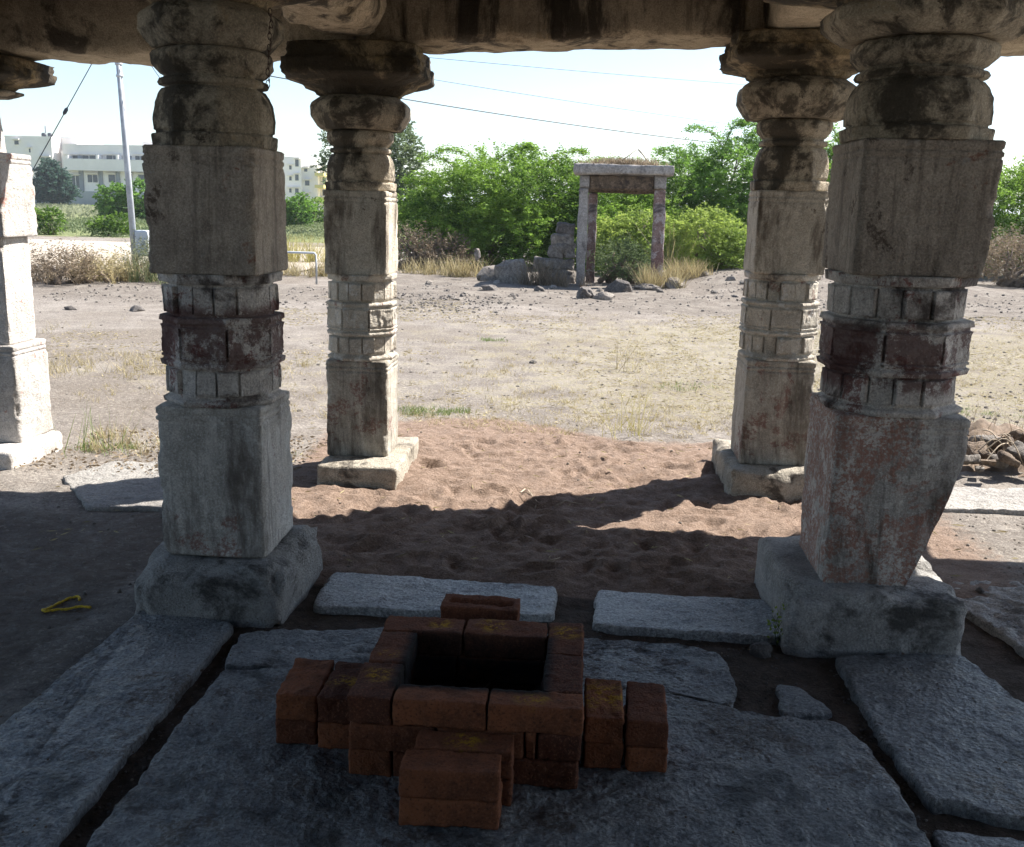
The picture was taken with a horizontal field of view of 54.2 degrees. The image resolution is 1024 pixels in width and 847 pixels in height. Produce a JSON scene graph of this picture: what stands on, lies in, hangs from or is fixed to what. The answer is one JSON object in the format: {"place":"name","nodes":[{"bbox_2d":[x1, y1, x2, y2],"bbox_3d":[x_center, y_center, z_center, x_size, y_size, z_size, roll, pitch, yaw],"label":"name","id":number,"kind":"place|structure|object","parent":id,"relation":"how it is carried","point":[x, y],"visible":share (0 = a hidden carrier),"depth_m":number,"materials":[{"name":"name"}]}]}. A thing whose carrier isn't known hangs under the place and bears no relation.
{"place":"outdoors","nodes":[
{"label":"outdoors","id":0,"kind":"place"},
{"bbox_2d":[28,239,324,271],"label":"dirt road","id":1,"kind":"structure","parent":0,"point":[99,244],"depth_m":27.73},
{"bbox_2d":[440,593,519,628],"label":"brick","id":2,"kind":"object","parent":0,"point":[466,608],"visible":0.69,"depth_m":3.12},
{"bbox_2d":[0,208,1023,846],"bbox_3d":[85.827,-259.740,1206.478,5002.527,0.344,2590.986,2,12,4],"label":"ground","id":3,"kind":"structure","parent":0,"point":[508,538],"depth_m":5.22,"materials":[{"name":"soil"}]},
{"bbox_2d":[0,54,62,469],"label":"stone pillar","id":4,"kind":"structure","parent":3,"relation":"on","point":[28,434],"depth_m":5.49,"materials":[{"name":"stone"}]},
{"bbox_2d":[0,0,355,66],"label":"stone beam","id":5,"kind":"structure","parent":4,"relation":"on","point":[98,32],"depth_m":5.00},
{"bbox_2d":[34,205,68,234],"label":"field bush","id":6,"kind":"object","parent":3,"relation":"on","point":[47,215],"visible":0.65,"depth_m":36.85,"materials":[{"name":"green plant"}]},
{"bbox_2d":[32,157,83,204],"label":"dark tree","id":7,"kind":"object","parent":3,"relation":"on","point":[54,184],"visible":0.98,"depth_m":117.70,"materials":[{"name":"green plant"}]},
{"bbox_2d":[31,255,102,284],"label":"grass clump","id":8,"kind":"object","parent":3,"relation":"on","point":[80,280],"visible":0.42,"depth_m":16.78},
{"bbox_2d":[29,235,106,284],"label":"dry shrub","id":9,"kind":"object","parent":3,"relation":"on","point":[61,274],"visible":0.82,"depth_m":16.56,"materials":[{"name":"brown plant"}]},
{"bbox_2d":[4,126,151,192],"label":"apartment building","id":10,"kind":"structure","parent":3,"relation":"on","point":[90,164],"depth_m":150.51,"materials":[{"name":"white concrete"}]},
{"bbox_2d":[35,191,143,204],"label":"compound wall","id":11,"kind":"structure","parent":3,"relation":"on","point":[87,196],"depth_m":135.97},
{"bbox_2d":[36,256,144,283],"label":"grass clump","id":12,"kind":"object","parent":3,"relation":"on","point":[124,277],"visible":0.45,"depth_m":17.35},
{"bbox_2d":[53,407,142,456],"bbox_3d":[-2.426,0.018,5.883,0.529,0.273,0.345,-5,14,-27],"label":"grass clump","id":13,"kind":"object","parent":3,"relation":"on","point":[90,422],"visible":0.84,"depth_m":5.84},
{"bbox_2d":[57,243,138,282],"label":"dry shrub","id":14,"kind":"object","parent":3,"relation":"on","point":[102,274],"visible":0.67,"depth_m":17.02,"materials":[{"name":"beige plant"}]},
{"bbox_2d":[84,210,136,236],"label":"field bush","id":15,"kind":"object","parent":3,"relation":"on","point":[109,225],"visible":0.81,"depth_m":36.68,"materials":[{"name":"green plant"}]},
{"bbox_2d":[63,461,162,511],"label":"ground slab","id":16,"kind":"structure","parent":3,"relation":"on","point":[106,487],"depth_m":5.06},
{"bbox_2d":[0,610,233,846],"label":"floor slab","id":17,"kind":"structure","parent":3,"relation":"on","point":[99,723],"depth_m":2.83,"materials":[{"name":"stone"}]},
{"bbox_2d":[91,176,145,220],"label":"field bush","id":18,"kind":"object","parent":3,"relation":"on","point":[108,204],"visible":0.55,"depth_m":59.62,"materials":[{"name":"green plant"}]},
{"bbox_2d":[115,63,149,278],"bbox_3d":[-6.938,-4.785,17.793,1.000,4.451,0.174,2,12,4],"label":"utility pole","id":19,"kind":"object","parent":3,"relation":"on","point":[138,234],"visible":0.56,"depth_m":17.85,"materials":[{"name":"concrete"}]},
{"bbox_2d":[270,75,733,144],"bbox_3d":[2.787,-7.522,24.788,24.383,0.816,0.020,-8,15,-37],"label":"wire","id":20,"kind":"object","parent":19,"relation":"attached to","point":[534,119],"visible":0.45,"depth_m":23.20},
{"bbox_2d":[112,229,156,276],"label":"dry shrub","id":21,"kind":"object","parent":3,"relation":"on","point":[139,254],"visible":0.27,"depth_m":17.55,"materials":[{"name":"grey plant"}]},
{"bbox_2d":[107,246,166,284],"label":"grass clump","id":22,"kind":"object","parent":3,"relation":"on","point":[142,275],"visible":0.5,"depth_m":17.40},
{"bbox_2d":[14,428,326,473],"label":"leaf litter","id":23,"kind":"object","parent":3,"relation":"on","point":[145,453],"visible":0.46,"depth_m":5.72,"materials":[{"name":"brown plant"}]},
{"bbox_2d":[37,319,321,457],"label":"dry grass tufts","id":24,"kind":"object","parent":3,"relation":"on","point":[126,375],"visible":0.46,"depth_m":8.43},
{"bbox_2d":[37,215,413,242],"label":"field weeds","id":25,"kind":"object","parent":3,"relation":"on","point":[74,223],"visible":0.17,"depth_m":39.76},
{"bbox_2d":[134,0,322,627],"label":"stone pillar","id":26,"kind":"structure","parent":3,"relation":"on","point":[236,547],"depth_m":3.48,"materials":[{"name":"grey stone"}]},
{"bbox_2d":[281,0,386,35],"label":"stone beam","id":27,"kind":"structure","parent":26,"relation":"on","point":[352,17],"depth_m":4.41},
{"bbox_2d":[34,202,518,226],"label":"weeds","id":28,"kind":"object","parent":3,"relation":"on","point":[72,210],"visible":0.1,"depth_m":79.67,"materials":[{"name":"green plant"}]},
{"bbox_2d":[285,192,317,229],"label":"field bush","id":29,"kind":"object","parent":3,"relation":"on","point":[295,214],"visible":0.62,"depth_m":49.48,"materials":[{"name":"green plant"}]},
{"bbox_2d":[286,234,324,262],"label":"grass clump","id":30,"kind":"object","parent":3,"relation":"on","point":[300,257],"visible":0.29,"depth_m":23.81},
{"bbox_2d":[283,257,327,277],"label":"grass clump","id":31,"kind":"object","parent":3,"relation":"on","point":[294,272],"visible":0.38,"depth_m":19.43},
{"bbox_2d":[283,157,327,209],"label":"apartment building","id":32,"kind":"structure","parent":3,"relation":"on","point":[301,175],"depth_m":153.44,"materials":[{"name":"white concrete"}]},
{"bbox_2d":[287,196,323,226],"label":"field bush","id":33,"kind":"object","parent":3,"relation":"on","point":[320,211],"visible":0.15,"depth_m":55.26,"materials":[{"name":"green plant"}]},
{"bbox_2d":[280,39,434,489],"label":"stone pillar","id":34,"kind":"structure","parent":3,"relation":"on","point":[360,111],"depth_m":5.18,"materials":[{"name":"stone"}]},
{"bbox_2d":[356,0,769,54],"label":"stone beam","id":35,"kind":"structure","parent":34,"relation":"on","point":[436,27],"depth_m":4.88,"materials":[{"name":"stone"}]},
{"bbox_2d":[310,121,433,208],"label":"tall tree","id":36,"kind":"object","parent":3,"relation":"on","point":[407,140],"visible":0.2,"depth_m":43.74,"materials":[{"name":"green plant"}]},
{"bbox_2d":[398,257,452,274],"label":"grass clump","id":37,"kind":"object","parent":3,"relation":"on","point":[428,269],"visible":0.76,"depth_m":20.99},
{"bbox_2d":[313,572,556,621],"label":"floor slab","id":38,"kind":"structure","parent":3,"relation":"on","point":[375,595],"depth_m":3.79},
{"bbox_2d":[397,219,480,269],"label":"bush","id":39,"kind":"object","parent":3,"relation":"on","point":[430,251],"visible":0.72,"depth_m":22.48,"materials":[{"name":"brown plant"}]},
{"bbox_2d":[432,253,494,277],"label":"grass clump","id":40,"kind":"object","parent":3,"relation":"on","point":[460,272],"visible":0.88,"depth_m":20.37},
{"bbox_2d":[225,627,736,707],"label":"floor slab","id":41,"kind":"structure","parent":3,"relation":"on","point":[697,674],"depth_m":3.28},
{"bbox_2d":[68,615,933,843],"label":"soil crumbs","id":42,"kind":"object","parent":3,"relation":"on","point":[840,693],"visible":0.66,"depth_m":2.90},
{"bbox_2d":[86,667,930,846],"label":"floor slab","id":43,"kind":"structure","parent":3,"relation":"on","point":[226,779],"depth_m":2.52,"materials":[{"name":"stone"}]},
{"bbox_2d":[275,719,318,744],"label":"brick","id":44,"kind":"object","parent":43,"relation":"on","point":[288,731],"visible":0.24,"depth_m":2.71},
{"bbox_2d":[276,658,334,721],"bbox_3d":[-0.577,0.744,2.805,0.120,0.082,0.235,2,12,2],"label":"brick","id":45,"kind":"object","parent":44,"relation":"on","point":[301,686],"visible":0.86,"depth_m":2.72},
{"bbox_2d":[318,722,349,748],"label":"brick","id":46,"kind":"object","parent":43,"relation":"on","point":[331,735],"visible":0.23,"depth_m":2.70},
{"bbox_2d":[317,661,363,724],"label":"brick","id":47,"kind":"object","parent":46,"relation":"on","point":[333,694],"visible":0.59,"depth_m":2.70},
{"bbox_2d":[348,747,392,776],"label":"brick","id":48,"kind":"object","parent":43,"relation":"on","point":[364,761],"visible":0.32,"depth_m":2.58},
{"bbox_2d":[348,718,437,752],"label":"brick","id":49,"kind":"object","parent":48,"relation":"on","point":[382,737],"visible":0.54,"depth_m":2.56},
{"bbox_2d":[347,662,403,725],"bbox_3d":[-0.357,0.710,2.639,0.117,0.080,0.206,2,12,4],"label":"brick","id":50,"kind":"object","parent":49,"relation":"on","point":[371,693],"visible":0.91,"depth_m":2.56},
{"bbox_2d":[406,672,410,683],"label":"brick","id":51,"kind":"object","parent":48,"relation":"on","point":[408,680],"visible":0.05,"depth_m":2.84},
{"bbox_2d":[369,631,417,683],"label":"brick","id":52,"kind":"object","parent":51,"relation":"on","point":[398,647],"visible":0.71,"depth_m":2.82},
{"bbox_2d":[393,751,404,776],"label":"brick","id":53,"kind":"object","parent":43,"relation":"on","point":[398,757],"visible":0.07,"depth_m":2.57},
{"bbox_2d":[437,716,524,758],"bbox_3d":[-0.078,0.804,2.592,0.226,0.081,0.110,2,12,4],"label":"brick","id":54,"kind":"object","parent":53,"relation":"on","point":[519,738],"visible":0.25,"depth_m":2.54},
{"bbox_2d":[392,684,488,730],"bbox_3d":[-0.182,0.729,2.571,0.243,0.081,0.092,2,12,4],"label":"brick","id":55,"kind":"object","parent":54,"relation":"on","point":[458,708],"visible":1,"depth_m":2.53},
{"bbox_2d":[399,781,502,829],"bbox_3d":[-0.147,0.915,2.415,0.244,0.080,0.102,2,12,4],"label":"brick","id":56,"kind":"object","parent":43,"relation":"on","point":[443,813],"visible":0.72,"depth_m":2.37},
{"bbox_2d":[398,749,501,802],"bbox_3d":[-0.146,0.844,2.399,0.242,0.081,0.102,2,12,3],"label":"brick","id":57,"kind":"object","parent":56,"relation":"on","point":[440,774],"visible":1,"depth_m":2.36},
{"bbox_2d":[501,770,513,806],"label":"brick","id":58,"kind":"object","parent":43,"relation":"on","point":[507,794],"visible":0.11,"depth_m":2.46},
{"bbox_2d":[414,729,513,779],"bbox_3d":[-0.118,0.823,2.493,0.246,0.081,0.092,2,12,4],"label":"brick","id":59,"kind":"object","parent":58,"relation":"on","point":[478,742],"visible":0.52,"depth_m":2.47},
{"bbox_2d":[0,617,1022,846],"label":"grit","id":60,"kind":"object","parent":43,"relation":"on","point":[202,670],"visible":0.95,"depth_m":2.81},
{"bbox_2d":[513,740,578,789],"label":"brick","id":61,"kind":"object","parent":43,"relation":"on","point":[535,771],"visible":0.45,"depth_m":2.54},
{"bbox_2d":[525,732,536,758],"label":"brick","id":62,"kind":"object","parent":61,"relation":"on","point":[530,742],"visible":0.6,"depth_m":2.54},
{"bbox_2d":[582,722,623,768],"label":"brick","id":63,"kind":"object","parent":43,"relation":"on","point":[600,755],"visible":0.42,"depth_m":2.63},
{"bbox_2d":[584,678,623,744],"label":"brick","id":64,"kind":"object","parent":63,"relation":"on","point":[603,713],"visible":1,"depth_m":2.64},
{"bbox_2d":[623,705,667,772],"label":"brick","id":65,"kind":"object","parent":43,"relation":"on","point":[642,759],"visible":0.44,"depth_m":2.62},
{"bbox_2d":[625,681,667,748],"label":"brick","id":66,"kind":"object","parent":65,"relation":"on","point":[646,716],"visible":1,"depth_m":2.63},
{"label":"brick","id":67,"kind":"object","parent":43,"relation":"on","visible":0},
{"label":"brick","id":68,"kind":"object","parent":67,"relation":"on","visible":0},
{"bbox_2d":[383,615,465,655],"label":"brick","id":69,"kind":"object","parent":68,"relation":"on","point":[440,636],"visible":0.77,"depth_m":2.94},
{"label":"brick","id":70,"kind":"object","parent":43,"relation":"on","visible":0},
{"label":"brick","id":71,"kind":"object","parent":70,"relation":"on","visible":0},
{"bbox_2d":[464,618,547,660],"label":"brick","id":72,"kind":"object","parent":71,"relation":"on","point":[508,639],"visible":0.97,"depth_m":2.93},
{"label":"brick","id":73,"kind":"object","parent":43,"relation":"on","visible":0},
{"bbox_2d":[537,733,581,761],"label":"brick","id":74,"kind":"object","parent":73,"relation":"on","point":[555,747],"visible":0.4,"depth_m":2.53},
{"bbox_2d":[487,689,583,735],"bbox_3d":[0.062,0.738,2.557,0.248,0.080,0.094,2,12,4],"label":"brick","id":75,"kind":"object","parent":74,"relation":"on","point":[532,712],"visible":1,"depth_m":2.52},
{"bbox_2d":[543,654,582,696],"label":"brick","id":76,"kind":"object","parent":74,"relation":"on","point":[563,674],"visible":0.66,"depth_m":2.69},
{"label":"brick","id":77,"kind":"object","parent":73,"relation":"on","visible":0},
{"bbox_2d":[547,622,584,666],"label":"brick","id":78,"kind":"object","parent":77,"relation":"on","point":[566,639],"visible":0.71,"depth_m":2.90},
{"bbox_2d":[494,259,529,283],"bbox_3d":[0.000,-2.812,19.179,0.733,0.710,0.460,3,12,9],"label":"rock","id":79,"kind":"object","parent":3,"relation":"on","point":[503,272],"visible":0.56,"depth_m":18.98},
{"bbox_2d":[0,363,1023,646],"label":"pebbles","id":80,"kind":"object","parent":3,"relation":"on","point":[400,543],"visible":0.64,"depth_m":4.50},
{"bbox_2d":[397,137,645,271],"bbox_3d":[-0.180,-4.870,24.041,6.867,3.907,4.305,2,12,4],"label":"thorn bush","id":81,"kind":"object","parent":3,"relation":"on","point":[502,198],"visible":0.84,"depth_m":23.31,"materials":[{"name":"green plant"}]},
{"bbox_2d":[30,296,1023,589],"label":"straw litter","id":82,"kind":"object","parent":3,"relation":"on","point":[570,370],"visible":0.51,"depth_m":9.66,"materials":[{"name":"beige plant"}]},
{"bbox_2d":[33,267,1023,325],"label":"gravel","id":83,"kind":"structure","parent":3,"relation":"on","point":[448,296],"depth_m":15.62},
{"bbox_2d":[40,294,1023,429],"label":"field grit","id":84,"kind":"object","parent":3,"relation":"on","point":[298,410],"visible":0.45,"depth_m":9.23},
{"bbox_2d":[505,256,572,285],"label":"grass clump","id":85,"kind":"object","parent":3,"relation":"on","point":[539,278],"visible":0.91,"depth_m":18.78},
{"bbox_2d":[539,269,575,282],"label":"wall block","id":86,"kind":"structure","parent":3,"relation":"on","point":[569,274],"depth_m":19.32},
{"bbox_2d":[533,256,573,269],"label":"wall block","id":87,"kind":"structure","parent":86,"relation":"on","point":[568,263],"depth_m":19.32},
{"bbox_2d":[542,267,595,287],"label":"grass clump","id":88,"kind":"object","parent":3,"relation":"on","point":[556,282],"visible":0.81,"depth_m":18.75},
{"bbox_2d":[585,229,651,284],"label":"bush","id":89,"kind":"object","parent":3,"relation":"on","point":[609,275],"visible":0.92,"depth_m":19.46,"materials":[{"name":"green plant"}]},
{"bbox_2d":[604,279,632,292],"bbox_3d":[1.899,-2.388,17.885,0.499,0.381,0.396,6,13,19],"label":"rock","id":90,"kind":"object","parent":3,"relation":"on","point":[618,286],"visible":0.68,"depth_m":17.74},
{"bbox_2d":[573,163,673,284],"bbox_3d":[2.080,-3.775,19.267,1.863,2.340,1.289,2,12,4],"label":"stone gateway","id":91,"kind":"object","parent":3,"relation":"on","point":[595,179],"visible":0.92,"depth_m":18.73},
{"bbox_2d":[552,149,671,165],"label":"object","id":92,"kind":"object","parent":91,"relation":"on","point":[627,161],"depth_m":18.58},
{"bbox_2d":[589,378,661,439],"bbox_3d":[0.728,-0.124,6.568,0.473,0.395,0.645,2,12,4],"label":"grass clump","id":93,"kind":"object","parent":3,"relation":"on","point":[638,431],"visible":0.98,"depth_m":6.53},
{"bbox_2d":[574,203,688,274],"bbox_3d":[2.564,-3.907,22.117,2.623,1.896,1.902,2,12,4],"label":"bush","id":94,"kind":"object","parent":3,"relation":"on","point":[627,225],"visible":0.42,"depth_m":21.79,"materials":[{"name":"green plant"}]},
{"bbox_2d":[539,153,724,269],"bbox_3d":[2.903,-4.859,24.658,4.824,3.547,3.915,2,12,4],"label":"thorn bush","id":95,"kind":"object","parent":3,"relation":"on","point":[674,196],"visible":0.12,"depth_m":23.91,"materials":[{"name":"green plant"}]},
{"bbox_2d":[624,262,695,288],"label":"grass clump","id":96,"kind":"object","parent":3,"relation":"on","point":[653,279],"visible":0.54,"depth_m":18.60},
{"bbox_2d":[592,590,780,645],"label":"floor slab","id":97,"kind":"structure","parent":3,"relation":"on","point":[729,620],"depth_m":3.64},
{"bbox_2d":[662,256,718,278],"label":"grass clump","id":98,"kind":"object","parent":3,"relation":"on","point":[693,275],"visible":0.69,"depth_m":20.02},
{"bbox_2d":[664,201,746,270],"bbox_3d":[4.717,-3.692,21.424,3.196,2.087,2.036,2,12,4],"label":"bush","id":99,"kind":"object","parent":3,"relation":"on","point":[715,248],"visible":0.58,"depth_m":21.03,"materials":[{"name":"green plant"}]},
{"bbox_2d":[638,117,831,260],"bbox_3d":[5.566,-5.408,25.023,5.926,4.635,3.962,2,12,4],"label":"thorn bush","id":100,"kind":"object","parent":3,"relation":"on","point":[731,200],"visible":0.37,"depth_m":24.40,"materials":[{"name":"green plant"}]},
{"bbox_2d":[749,641,771,658],"bbox_3d":[0.850,0.780,3.416,0.076,0.068,0.067,9,14,31],"label":"rock","id":101,"kind":"object","parent":3,"relation":"on","point":[762,650],"visible":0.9,"depth_m":3.40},
{"bbox_2d":[711,28,858,504],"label":"stone pillar","id":102,"kind":"structure","parent":3,"relation":"on","point":[793,94],"depth_m":5.07,"materials":[{"name":"stone"}]},
{"bbox_2d":[1001,34,1023,56],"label":"stone beam","id":103,"kind":"structure","parent":102,"relation":"on","point":[1014,47],"depth_m":4.90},
{"bbox_2d":[735,122,841,218],"bbox_3d":[8.234,-5.641,25.932,5.646,4.737,3.744,2,12,4],"label":"thorn bush","id":104,"kind":"object","parent":3,"relation":"on","point":[829,150],"visible":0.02,"depth_m":25.37,"materials":[{"name":"green plant"}]},
{"bbox_2d":[775,685,831,720],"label":"floor slab","id":105,"kind":"structure","parent":3,"relation":"on","point":[797,702],"depth_m":3.03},
{"bbox_2d":[754,0,1023,657],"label":"stone pillar","id":106,"kind":"structure","parent":3,"relation":"on","point":[917,163],"depth_m":3.32,"materials":[{"name":"grey stone"}]},
{"bbox_2d":[768,3,833,28],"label":"stone beam","id":107,"kind":"structure","parent":106,"relation":"on","point":[787,17],"depth_m":4.46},
{"bbox_2d":[835,653,1023,830],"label":"floor slab","id":108,"kind":"structure","parent":3,"relation":"on","point":[939,770],"depth_m":2.88,"materials":[{"name":"stone"}]},
{"bbox_2d":[932,830,1023,846],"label":"floor slab","id":109,"kind":"structure","parent":3,"relation":"on","point":[941,838],"depth_m":2.40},
{"bbox_2d":[943,487,1023,515],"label":"ground slab","id":110,"kind":"structure","parent":3,"relation":"on","point":[1008,501],"depth_m":5.14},
{"bbox_2d":[952,580,1023,657],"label":"ground slab","id":111,"kind":"structure","parent":3,"relation":"on","point":[998,612],"depth_m":3.76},
{"bbox_2d":[960,418,1023,476],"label":"rubble pile","id":112,"kind":"object","parent":3,"relation":"on","point":[980,423],"visible":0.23,"depth_m":6.18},
{"bbox_2d":[966,441,989,464],"bbox_3d":[2.722,0.168,5.846,0.117,0.084,0.171,-1,28,8],"label":"broken stone","id":113,"kind":"object","parent":112,"relation":"on","point":[983,452],"visible":0.58,"depth_m":5.82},
{"bbox_2d":[988,452,1008,468],"bbox_3d":[2.807,0.212,5.819,0.153,0.072,0.107,16,17,-4],"label":"broken stone","id":114,"kind":"object","parent":112,"relation":"on","point":[1000,464],"visible":0.44,"depth_m":5.78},
{"bbox_2d":[981,223,1023,286],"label":"bush","id":115,"kind":"object","parent":3,"relation":"on","point":[1010,278],"visible":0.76,"depth_m":21.28,"materials":[{"name":"brown plant"}]},
{"bbox_2d":[983,155,1023,277],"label":"thorn bush","id":116,"kind":"object","parent":3,"relation":"on","point":[1011,189],"visible":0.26,"depth_m":24.06,"materials":[{"name":"green plant"}]},
{"bbox_2d":[0,47,1023,213],"label":"sky","id":117,"kind":"structure","parent":0,"point":[93,113],"materials":[{"name":"white"}]},
{"bbox_2d":[67,336,1023,455],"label":"green grass","id":118,"kind":"structure","parent":0,"point":[415,409],"depth_m":7.13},
{"bbox_2d":[78,310,1023,480],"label":"dry grass","id":119,"kind":"structure","parent":0,"point":[574,401],"depth_m":7.84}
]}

